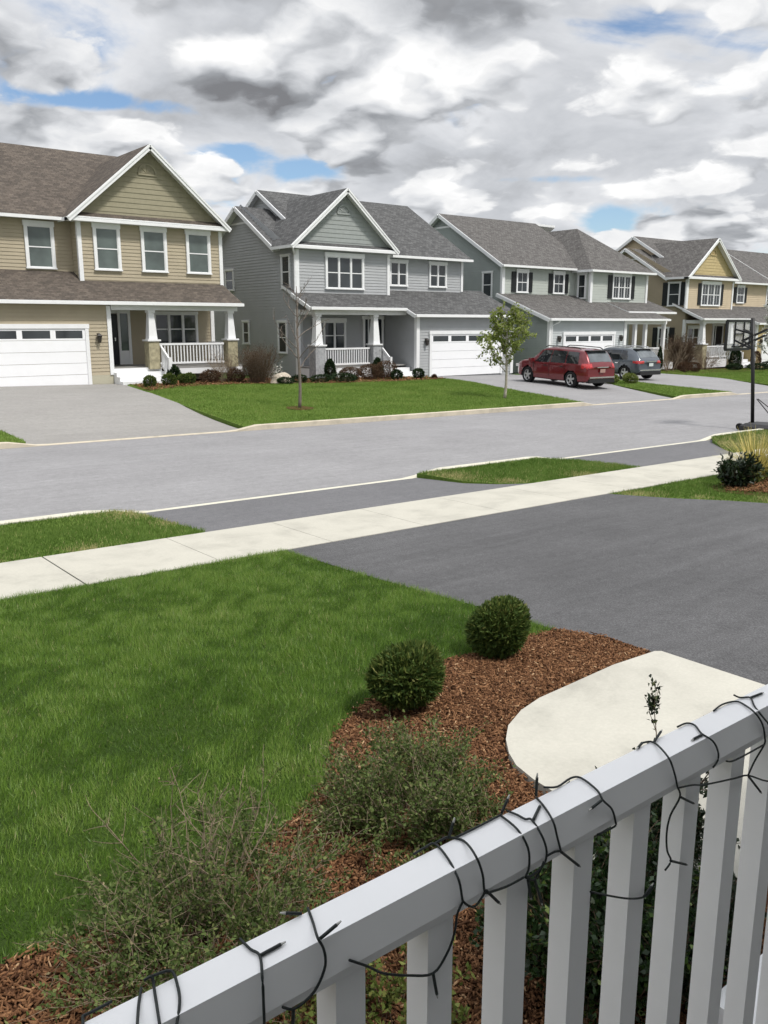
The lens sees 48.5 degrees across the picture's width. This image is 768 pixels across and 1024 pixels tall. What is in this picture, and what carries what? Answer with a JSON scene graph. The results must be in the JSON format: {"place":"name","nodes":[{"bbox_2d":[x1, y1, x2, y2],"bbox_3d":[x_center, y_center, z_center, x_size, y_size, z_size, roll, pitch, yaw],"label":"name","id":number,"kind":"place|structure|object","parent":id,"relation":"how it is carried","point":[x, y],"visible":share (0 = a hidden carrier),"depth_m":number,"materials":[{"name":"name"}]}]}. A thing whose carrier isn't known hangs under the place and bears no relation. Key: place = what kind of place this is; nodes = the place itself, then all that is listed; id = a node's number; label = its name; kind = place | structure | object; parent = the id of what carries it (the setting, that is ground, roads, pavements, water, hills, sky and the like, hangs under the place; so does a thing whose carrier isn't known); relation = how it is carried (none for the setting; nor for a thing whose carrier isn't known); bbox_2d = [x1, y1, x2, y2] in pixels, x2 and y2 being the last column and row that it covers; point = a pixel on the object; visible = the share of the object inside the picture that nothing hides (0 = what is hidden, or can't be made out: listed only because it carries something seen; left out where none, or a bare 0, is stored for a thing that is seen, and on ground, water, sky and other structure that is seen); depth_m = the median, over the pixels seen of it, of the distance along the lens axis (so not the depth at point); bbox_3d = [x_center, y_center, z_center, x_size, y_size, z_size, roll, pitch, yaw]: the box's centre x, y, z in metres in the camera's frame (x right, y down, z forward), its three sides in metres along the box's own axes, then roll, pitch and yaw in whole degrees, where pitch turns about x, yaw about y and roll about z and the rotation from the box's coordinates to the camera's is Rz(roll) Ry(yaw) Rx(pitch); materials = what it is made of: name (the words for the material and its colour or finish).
{"place":"outdoors","nodes":[
{"label":"outdoors","id":0,"kind":"place"},
{"bbox_2d":[0,429,25,442],"bbox_3d":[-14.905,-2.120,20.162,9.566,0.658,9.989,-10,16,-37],"label":"lawn grass","id":1,"kind":"structure","parent":0,"point":[9,439],"depth_m":19.49,"materials":[{"name":"green plant"}]},
{"bbox_2d":[0,508,205,562],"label":"verge","id":2,"kind":"structure","parent":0,"point":[61,523],"depth_m":10.61,"materials":[{"name":"green plant"}]},
{"bbox_2d":[0,384,237,443],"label":"driveway","id":3,"kind":"structure","parent":0,"point":[50,414],"depth_m":24.06,"materials":[{"name":"concrete"}]},
{"bbox_2d":[0,547,554,963],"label":"lawn","id":4,"kind":"structure","parent":0,"point":[32,912],"depth_m":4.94,"materials":[{"name":"plant"}]},
{"bbox_2d":[143,478,529,531],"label":"driveway","id":5,"kind":"structure","parent":0,"point":[225,515],"depth_m":12.90,"materials":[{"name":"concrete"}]},
{"bbox_2d":[128,376,582,428],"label":"lawn","id":6,"kind":"structure","parent":0,"point":[225,421],"depth_m":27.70,"materials":[{"name":"green plant"}]},
{"bbox_2d":[129,375,446,390],"bbox_3d":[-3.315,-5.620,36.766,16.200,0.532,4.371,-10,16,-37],"label":"bark mulch","id":7,"kind":"object","parent":6,"relation":"on","point":[246,381],"visible":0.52,"depth_m":35.86,"materials":[{"name":"brown wood"}]},
{"bbox_2d":[143,374,156,386],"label":"globe shrub","id":8,"kind":"object","parent":7,"relation":"on","point":[152,381],"visible":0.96,"depth_m":31.79,"materials":[{"name":"green plant"}]},
{"bbox_2d":[161,373,177,385],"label":"globe shrub","id":9,"kind":"object","parent":7,"relation":"on","point":[173,380],"visible":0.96,"depth_m":32.95,"materials":[{"name":"green plant"}]},
{"bbox_2d":[177,373,190,383],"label":"globe shrub","id":10,"kind":"object","parent":7,"relation":"on","point":[181,377],"visible":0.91,"depth_m":33.84,"materials":[{"name":"green plant"}]},
{"bbox_2d":[198,369,220,381],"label":"brown shrub","id":11,"kind":"object","parent":7,"relation":"on","point":[216,376],"visible":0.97,"depth_m":35.06,"materials":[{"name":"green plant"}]},
{"bbox_2d":[204,349,245,381],"bbox_3d":[-6.742,-6.207,35.738,1.975,1.599,2.107,-4,13,-16],"label":"bare shrub","id":12,"kind":"object","parent":7,"relation":"on","point":[222,370],"visible":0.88,"depth_m":35.65,"materials":[{"name":"brown plant"}]},
{"bbox_2d":[226,368,244,381],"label":"brown shrub","id":13,"kind":"object","parent":7,"relation":"on","point":[231,377],"visible":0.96,"depth_m":35.54,"materials":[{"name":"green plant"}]},
{"bbox_2d":[232,342,286,382],"bbox_3d":[-5.275,-6.278,35.541,2.349,1.854,2.180,-10,16,-37],"label":"bare shrub","id":14,"kind":"object","parent":7,"relation":"on","point":[255,370],"visible":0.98,"depth_m":35.28,"materials":[{"name":"brown plant"}]},
{"bbox_2d":[270,372,290,383],"bbox_3d":[-4.285,-5.602,35.706,1.020,0.486,0.753,-10,16,-37],"label":"boulder","id":15,"kind":"object","parent":7,"relation":"on","point":[278,375],"visible":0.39,"depth_m":35.47,"materials":[{"name":"beige stone"}]},
{"bbox_2d":[309,373,332,381],"bbox_3d":[-2.690,-5.722,36.579,1.016,0.449,1.063,-10,16,-37],"label":"juniper","id":16,"kind":"object","parent":7,"relation":"on","point":[312,378],"visible":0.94,"depth_m":36.39,"materials":[{"name":"green plant"}]},
{"bbox_2d":[323,358,336,378],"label":"cone shrub","id":17,"kind":"object","parent":7,"relation":"on","point":[329,362],"visible":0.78,"depth_m":38.28,"materials":[{"name":"green plant"}]},
{"bbox_2d":[330,372,357,381],"bbox_3d":[-1.789,-5.877,37.267,1.291,0.489,1.308,-10,16,-37],"label":"juniper","id":18,"kind":"object","parent":7,"relation":"on","point":[344,378],"visible":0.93,"depth_m":37.01,"materials":[{"name":"green plant"}]},
{"bbox_2d":[339,366,361,379],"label":"brown shrub","id":19,"kind":"object","parent":7,"relation":"on","point":[349,369],"visible":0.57,"depth_m":38.40,"materials":[{"name":"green plant"}]},
{"bbox_2d":[359,363,379,378],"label":"brown shrub","id":20,"kind":"object","parent":7,"relation":"on","point":[366,371],"visible":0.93,"depth_m":39.12,"materials":[{"name":"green plant"}]},
{"bbox_2d":[374,359,397,378],"bbox_3d":[0.083,-6.622,39.763,1.096,0.972,1.127,-10,16,-37],"label":"brown shrub","id":21,"kind":"object","parent":7,"relation":"on","point":[382,371],"visible":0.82,"depth_m":39.57,"materials":[{"name":"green plant"}]},
{"bbox_2d":[273,276,328,407],"bbox_3d":[-2.455,-5.163,26.247,2.098,4.060,1.257,-6,14,-25],"label":"bare sapling","id":22,"kind":"object","parent":6,"relation":"on","point":[298,356],"visible":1,"depth_m":26.25,"materials":[{"name":"brown plant"}]},
{"bbox_2d":[476,299,536,397],"bbox_3d":[4.485,-5.997,31.573,2.200,3.653,1.930,1,12,2],"label":"young tree","id":23,"kind":"object","parent":6,"relation":"on","point":[519,319],"visible":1,"depth_m":31.13,"materials":[{"name":"green plant"}]},
{"bbox_2d":[0,448,766,600],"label":"sidewalk","id":24,"kind":"structure","parent":0,"point":[97,565],"depth_m":10.84,"materials":[{"name":"concrete"}]},
{"bbox_2d":[0,367,767,1023],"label":"ground","id":25,"kind":"structure","parent":0,"point":[346,721],"depth_m":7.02,"materials":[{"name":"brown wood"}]},
{"bbox_2d":[0,142,243,386],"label":"beige house","id":26,"kind":"structure","parent":25,"relation":"on","point":[111,269],"depth_m":34.41,"materials":[{"name":"beige plastic"}]},
{"bbox_2d":[22,219,57,269],"bbox_3d":[-13.477,-10.461,33.423,1.190,1.810,0.095,-10,16,-37],"label":"window","id":27,"kind":"structure","parent":26,"relation":"in","point":[39,242],"depth_m":33.41,"materials":[{"name":"grey glass"}]},
{"bbox_2d":[0,329,88,386],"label":"garage door","id":28,"kind":"structure","parent":26,"relation":"in","point":[14,343],"depth_m":32.02,"materials":[{"name":"white metal"}]},
{"bbox_2d":[91,222,122,270],"bbox_3d":[-11.108,-10.637,34.250,1.160,1.840,0.095,-10,16,-37],"label":"window","id":29,"kind":"structure","parent":26,"relation":"in","point":[106,237],"depth_m":34.25,"materials":[{"name":"white paint"}]},
{"bbox_2d":[111,314,119,364],"bbox_3d":[-11.644,-7.268,35.970,0.880,2.100,0.130,-10,16,-37],"label":"door","id":30,"kind":"structure","parent":26,"relation":"in","point":[113,316],"depth_m":36.15,"materials":[{"name":"black metal"}]},
{"bbox_2d":[139,226,168,272],"bbox_3d":[-9.544,-10.902,35.452,1.180,1.840,0.095,-10,16,-37],"label":"window","id":31,"kind":"structure","parent":26,"relation":"in","point":[153,240],"depth_m":35.45,"materials":[{"name":"grey glass"}]},
{"bbox_2d":[154,311,198,342],"bbox_3d":[-9.190,-8.127,37.755,2.140,1.450,0.095,-10,16,-37],"label":"window","id":32,"kind":"structure","parent":26,"relation":"in","point":[171,326],"depth_m":37.77,"materials":[{"name":"white paint"}]},
{"bbox_2d":[184,229,212,274],"bbox_3d":[-7.968,-11.168,36.663,1.190,1.840,0.095,-10,16,-37],"label":"window","id":33,"kind":"structure","parent":26,"relation":"in","point":[198,248],"depth_m":36.66,"materials":[{"name":"grey glass"}]},
{"bbox_2d":[214,188,515,377],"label":"grey house","id":34,"kind":"structure","parent":25,"relation":"on","point":[385,282],"depth_m":42.74,"materials":[{"name":"grey plastic"}]},
{"bbox_2d":[224,268,234,290],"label":"window","id":35,"kind":"structure","parent":34,"relation":"in","point":[228,273],"depth_m":44.79,"materials":[{"name":"white paint"}]},
{"bbox_2d":[241,320,250,344],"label":"window","id":36,"kind":"structure","parent":34,"relation":"in","point":[245,323],"depth_m":44.19,"materials":[{"name":"white paint"}]},
{"bbox_2d":[276,320,287,353],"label":"window","id":37,"kind":"structure","parent":34,"relation":"in","point":[283,348],"depth_m":41.48,"materials":[{"name":"white paint"}]},
{"bbox_2d":[280,253,290,288],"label":"window","id":38,"kind":"structure","parent":34,"relation":"in","point":[285,262],"depth_m":40.48,"materials":[{"name":"white paint"}]},
{"bbox_2d":[311,318,346,347],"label":"window","id":39,"kind":"structure","parent":34,"relation":"in","point":[334,331],"depth_m":42.36,"materials":[{"name":"white paint"}]},
{"bbox_2d":[324,252,364,289],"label":"window","id":40,"kind":"structure","parent":34,"relation":"in","point":[343,271],"depth_m":41.42,"materials":[{"name":"white paint"}]},
{"bbox_2d":[390,259,408,286],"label":"window","id":41,"kind":"structure","parent":34,"relation":"in","point":[398,267],"depth_m":44.21,"materials":[{"name":"white paint"}]},
{"bbox_2d":[428,261,447,287],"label":"window","id":42,"kind":"structure","parent":34,"relation":"in","point":[437,270],"depth_m":45.85,"materials":[{"name":"white paint"}]},
{"bbox_2d":[432,334,500,375],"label":"garage door","id":43,"kind":"structure","parent":34,"relation":"in","point":[454,356],"depth_m":44.36,"materials":[{"name":"white metal"}]},
{"bbox_2d":[0,428,761,524],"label":"kerb","id":44,"kind":"structure","parent":25,"relation":"on","point":[45,517],"depth_m":14.18,"materials":[{"name":"concrete"}]},
{"bbox_2d":[0,392,767,448],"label":"kerb","id":45,"kind":"structure","parent":25,"relation":"on","point":[5,445],"depth_m":25.35,"materials":[{"name":"concrete"}]},
{"bbox_2d":[85,684,767,1023],"bbox_3d":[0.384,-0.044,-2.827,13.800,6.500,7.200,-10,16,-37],"label":"porch railing","id":46,"kind":"object","parent":25,"relation":"on","point":[414,904],"visible":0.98,"depth_m":1.14,"materials":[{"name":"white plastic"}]},
{"bbox_2d":[81,692,767,1023],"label":"string lights","id":47,"kind":"object","parent":46,"relation":"attached to","point":[335,925],"visible":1,"depth_m":1.02,"materials":[{"name":"grey plastic"}]},
{"bbox_2d":[429,213,676,373],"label":"pale green house","id":48,"kind":"structure","parent":25,"relation":"on","point":[573,287],"depth_m":52.50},
{"bbox_2d":[482,271,492,297],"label":"window","id":49,"kind":"structure","parent":48,"relation":"in","point":[487,276],"depth_m":50.90,"materials":[{"name":"white paint"}]},
{"bbox_2d":[515,269,529,292],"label":"window","id":50,"kind":"structure","parent":48,"relation":"in","point":[522,276],"depth_m":50.99,"materials":[{"name":"white paint"}]},
{"bbox_2d":[552,271,565,293],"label":"window","id":51,"kind":"structure","parent":48,"relation":"in","point":[558,276],"depth_m":52.98,"materials":[{"name":"white paint"}]},
{"bbox_2d":[576,272,587,298],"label":"window","id":52,"kind":"structure","parent":48,"relation":"in","point":[581,276],"depth_m":53.58,"materials":[{"name":"white paint"}]},
{"bbox_2d":[565,335,613,349],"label":"garage door","id":53,"kind":"structure","parent":48,"relation":"in","point":[601,341],"depth_m":50.06,"materials":[{"name":"white metal"}]},
{"bbox_2d":[611,273,631,299],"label":"window","id":54,"kind":"structure","parent":48,"relation":"in","point":[621,288],"depth_m":54.94,"materials":[{"name":"white paint"}]},
{"bbox_2d":[616,236,767,367],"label":"tan house","id":55,"kind":"structure","parent":25,"relation":"on","point":[705,289],"depth_m":61.22,"materials":[{"name":"brown"}]},
{"bbox_2d":[666,281,681,306],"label":"window","id":56,"kind":"structure","parent":55,"relation":"in","point":[674,288],"depth_m":59.95,"materials":[{"name":"white paint"}]},
{"bbox_2d":[686,325,699,346],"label":"window","id":57,"kind":"structure","parent":55,"relation":"in","point":[691,329],"depth_m":61.37,"materials":[{"name":"white paint"}]},
{"bbox_2d":[700,281,721,305],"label":"window","id":58,"kind":"structure","parent":55,"relation":"in","point":[711,290],"depth_m":60.91,"materials":[{"name":"white paint"}]},
{"bbox_2d":[715,326,722,351],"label":"door","id":59,"kind":"structure","parent":55,"relation":"in","point":[718,339],"depth_m":63.49,"materials":[{"name":"black wood"}]},
{"bbox_2d":[736,285,745,303],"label":"window","id":60,"kind":"structure","parent":55,"relation":"in","point":[740,288],"depth_m":64.39,"materials":[{"name":"white paint"}]},
{"bbox_2d":[726,249,767,300],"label":"dark brown house","id":61,"kind":"structure","parent":25,"relation":"on","point":[757,262],"depth_m":71.54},
{"bbox_2d":[0,393,767,520],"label":"road","id":62,"kind":"structure","parent":0,"point":[146,474],"depth_m":18.51,"materials":[{"name":"grey asphalt"}]},
{"bbox_2d":[716,318,767,429],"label":"basketball hoop","id":63,"kind":"object","parent":62,"relation":"on","point":[749,345],"visible":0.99,"depth_m":23.36,"materials":[{"name":"black metal"}]},
{"bbox_2d":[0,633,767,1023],"bbox_3d":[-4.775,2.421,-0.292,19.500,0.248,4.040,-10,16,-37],"label":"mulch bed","id":64,"kind":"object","parent":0,"point":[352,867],"visible":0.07,"depth_m":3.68,"materials":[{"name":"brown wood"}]},
{"bbox_2d":[84,745,291,941],"bbox_3d":[-0.764,1.290,3.381,0.747,0.772,0.548,11,17,42],"label":"bare twig plant","id":65,"kind":"object","parent":64,"relation":"on","point":[209,854],"visible":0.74,"depth_m":3.27,"materials":[{"name":"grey plant"}]},
{"bbox_2d":[3,758,393,1023],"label":"sprawling shrub","id":66,"kind":"object","parent":64,"relation":"on","point":[134,925],"visible":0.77,"depth_m":3.10,"materials":[{"name":"green plant"}]},
{"bbox_2d":[296,936,475,1023],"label":"holly shrub","id":67,"kind":"object","parent":64,"relation":"on","point":[390,996],"visible":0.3,"depth_m":2.86,"materials":[{"name":"green plant"}]},
{"bbox_2d":[286,707,515,880],"bbox_3d":[0.148,1.332,4.058,1.157,0.733,1.238,-10,16,-37],"label":"sprawling shrub","id":68,"kind":"object","parent":64,"relation":"on","point":[370,803],"visible":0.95,"depth_m":3.98,"materials":[{"name":"green plant"}]},
{"bbox_2d":[363,638,446,713],"bbox_3d":[0.123,1.049,5.319,0.585,0.521,0.524,-10,16,-37],"label":"globe shrub","id":69,"kind":"object","parent":64,"relation":"on","point":[407,675],"visible":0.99,"depth_m":5.17,"materials":[{"name":"green plant"}]},
{"bbox_2d":[463,593,532,660],"bbox_3d":[0.862,0.856,6.292,0.506,0.525,0.546,-10,16,-37],"label":"globe shrub","id":70,"kind":"object","parent":64,"relation":"on","point":[496,627],"visible":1,"depth_m":6.15,"materials":[{"name":"green plant"}]},
{"bbox_2d":[468,811,730,1023],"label":"holly shrub","id":71,"kind":"object","parent":64,"relation":"on","point":[536,952],"visible":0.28,"depth_m":2.86,"materials":[{"name":"green plant"}]},
{"bbox_2d":[566,674,739,868],"bbox_3d":[1.159,1.208,3.663,0.746,0.846,0.739,-7,14,-28],"label":"holly shrub","id":72,"kind":"object","parent":64,"relation":"on","point":[652,700],"visible":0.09,"depth_m":3.59,"materials":[{"name":"green plant"}]},
{"bbox_2d":[590,827,766,1006],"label":"holly shrub","id":73,"kind":"object","parent":64,"relation":"on","point":[730,920],"visible":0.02,"depth_m":3.02,"materials":[{"name":"green plant"}]},
{"bbox_2d":[0,0,767,252],"label":"sky","id":74,"kind":"structure","parent":0,"point":[613,122],"materials":[{"name":"white"}]},
{"bbox_2d":[287,494,767,684],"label":"driveway","id":75,"kind":"structure","parent":0,"point":[685,578],"depth_m":8.95,"materials":[{"name":"grey asphalt"}]},
{"bbox_2d":[417,457,639,483],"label":"verge","id":76,"kind":"structure","parent":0,"point":[434,477],"depth_m":15.08,"materials":[{"name":"green plant"}]},
{"bbox_2d":[437,374,670,403],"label":"driveway","id":77,"kind":"structure","parent":0,"point":[591,393],"depth_m":36.87,"materials":[{"name":"concrete"}]},
{"bbox_2d":[516,345,614,387],"bbox_3d":[8.222,-6.746,39.077,2.268,1.772,4.854,-8,17,-32],"label":"parked car","id":78,"kind":"object","parent":77,"relation":"on","point":[571,367],"visible":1,"depth_m":37.63,"materials":[{"name":"red paint"}]},
{"bbox_2d":[513,374,731,397],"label":"lawn","id":79,"kind":"structure","parent":0,"point":[660,394],"depth_m":36.76,"materials":[{"name":"green plant"}]},
{"bbox_2d":[622,373,638,382],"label":"yellow green shrub","id":80,"kind":"object","parent":79,"relation":"on","point":[630,379],"visible":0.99,"depth_m":40.70,"materials":[{"name":"green plant"}]},
{"bbox_2d":[506,651,764,881],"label":"path","id":81,"kind":"structure","parent":0,"point":[585,725],"depth_m":5.25,"materials":[{"name":"concrete"}]},
{"bbox_2d":[566,440,730,466],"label":"driveway","id":82,"kind":"structure","parent":0,"point":[666,454],"depth_m":18.36,"materials":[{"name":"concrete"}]},
{"bbox_2d":[611,474,767,502],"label":"lawn","id":83,"kind":"structure","parent":0,"point":[692,493],"depth_m":13.32,"materials":[{"name":"green plant"}]},
{"bbox_2d":[711,477,767,495],"bbox_3d":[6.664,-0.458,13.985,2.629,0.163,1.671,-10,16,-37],"label":"bark mulch","id":84,"kind":"object","parent":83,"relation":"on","point":[763,488],"visible":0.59,"depth_m":13.61,"materials":[{"name":"brown wood"}]},
{"bbox_2d":[712,451,767,486],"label":"rhododendron","id":85,"kind":"object","parent":84,"relation":"on","point":[738,472],"visible":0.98,"depth_m":13.64,"materials":[{"name":"green plant"}]},
{"bbox_2d":[714,427,767,478],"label":"ornamental grass","id":86,"kind":"object","parent":84,"relation":"on","point":[764,459],"depth_m":14.42,"materials":[{"name":"plant"}]},
{"bbox_2d":[617,373,767,393],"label":"driveway","id":87,"kind":"structure","parent":0,"point":[723,384],"depth_m":42.95,"materials":[{"name":"concrete"}]},
{"bbox_2d":[602,345,660,378],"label":"parked car","id":88,"kind":"object","parent":87,"relation":"on","point":[644,363],"visible":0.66,"depth_m":43.32,"materials":[{"name":"paint"}]},
{"bbox_2d":[661,367,767,385],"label":"lawn","id":89,"kind":"structure","parent":0,"point":[765,383],"depth_m":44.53,"materials":[{"name":"green plant"}]},
{"bbox_2d":[662,368,763,373],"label":"mulch bed","id":90,"kind":"object","parent":89,"relation":"on","point":[708,372],"visible":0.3,"depth_m":57.26,"materials":[{"name":"brown wood"}]},
{"bbox_2d":[653,338,688,370],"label":"bare shrub","id":91,"kind":"object","parent":90,"relation":"on","point":[666,362],"visible":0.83,"depth_m":54.47,"materials":[{"name":"brown plant"}]},
{"bbox_2d":[677,361,692,371],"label":"brown shrub","id":92,"kind":"object","parent":90,"relation":"on","point":[688,368],"visible":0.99,"depth_m":52.76,"materials":[{"name":"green plant"}]},
{"bbox_2d":[666,331,707,369],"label":"bare shrub","id":93,"kind":"object","parent":90,"relation":"on","point":[689,351],"visible":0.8,"depth_m":56.20,"materials":[{"name":"brown plant"}]},
{"bbox_2d":[692,347,723,369],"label":"bare shrub","id":94,"kind":"object","parent":90,"relation":"on","point":[705,363],"visible":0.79,"depth_m":57.28,"materials":[{"name":"brown plant"}]},
{"bbox_2d":[726,347,741,367],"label":"cone shrub","id":95,"kind":"object","parent":90,"relation":"on","point":[735,356],"visible":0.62,"depth_m":59.68,"materials":[{"name":"green plant"}]},
{"bbox_2d":[755,299,767,354],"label":"blossom tree","id":96,"kind":"object","parent":89,"relation":"on","point":[761,346],"visible":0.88,"depth_m":53.48,"materials":[{"name":"white plant"}]},
{"bbox_2d":[711,429,767,452],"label":"verge grass","id":97,"kind":"structure","parent":0,"point":[721,440],"depth_m":20.64,"materials":[{"name":"green plant"}]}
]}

